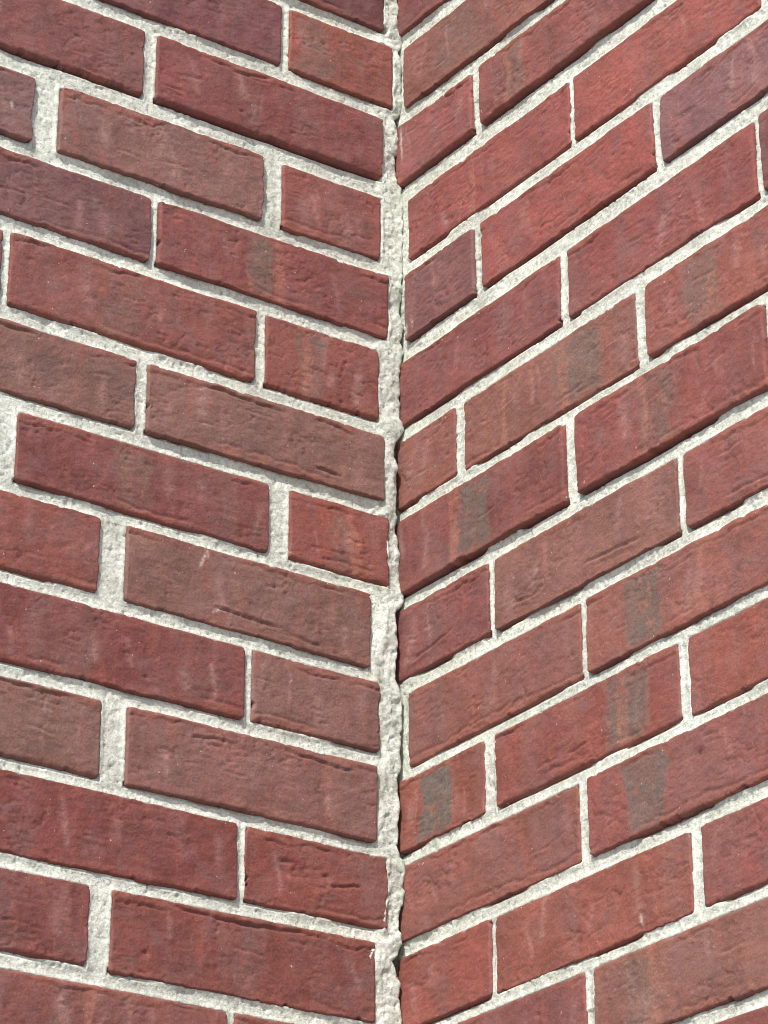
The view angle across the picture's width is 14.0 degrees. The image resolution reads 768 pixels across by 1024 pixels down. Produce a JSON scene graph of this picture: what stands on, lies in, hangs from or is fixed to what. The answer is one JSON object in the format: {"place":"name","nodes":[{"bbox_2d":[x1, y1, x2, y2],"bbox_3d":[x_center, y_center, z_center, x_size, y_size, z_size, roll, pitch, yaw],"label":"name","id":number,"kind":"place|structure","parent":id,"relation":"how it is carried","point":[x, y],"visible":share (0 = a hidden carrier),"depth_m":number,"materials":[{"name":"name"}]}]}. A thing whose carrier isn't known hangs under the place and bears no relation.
{"place":"outdoors","nodes":[
{"label":"outdoors","id":0,"kind":"place"},
{"label":"ground","id":1,"kind":"structure","parent":0,"visible":0},
{"bbox_2d":[0,0,405,1023],"bbox_3d":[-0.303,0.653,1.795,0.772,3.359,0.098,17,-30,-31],"label":"brick wall","id":2,"kind":"structure","parent":1,"relation":"on","point":[200,420],"depth_m":2.18,"materials":[{"name":"brick"}]},
{"bbox_2d":[392,0,767,1023],"bbox_3d":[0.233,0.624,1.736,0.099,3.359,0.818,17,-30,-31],"label":"brick wall","id":3,"kind":"structure","parent":1,"relation":"on","point":[580,452],"depth_m":2.10,"materials":[{"name":"brick"}]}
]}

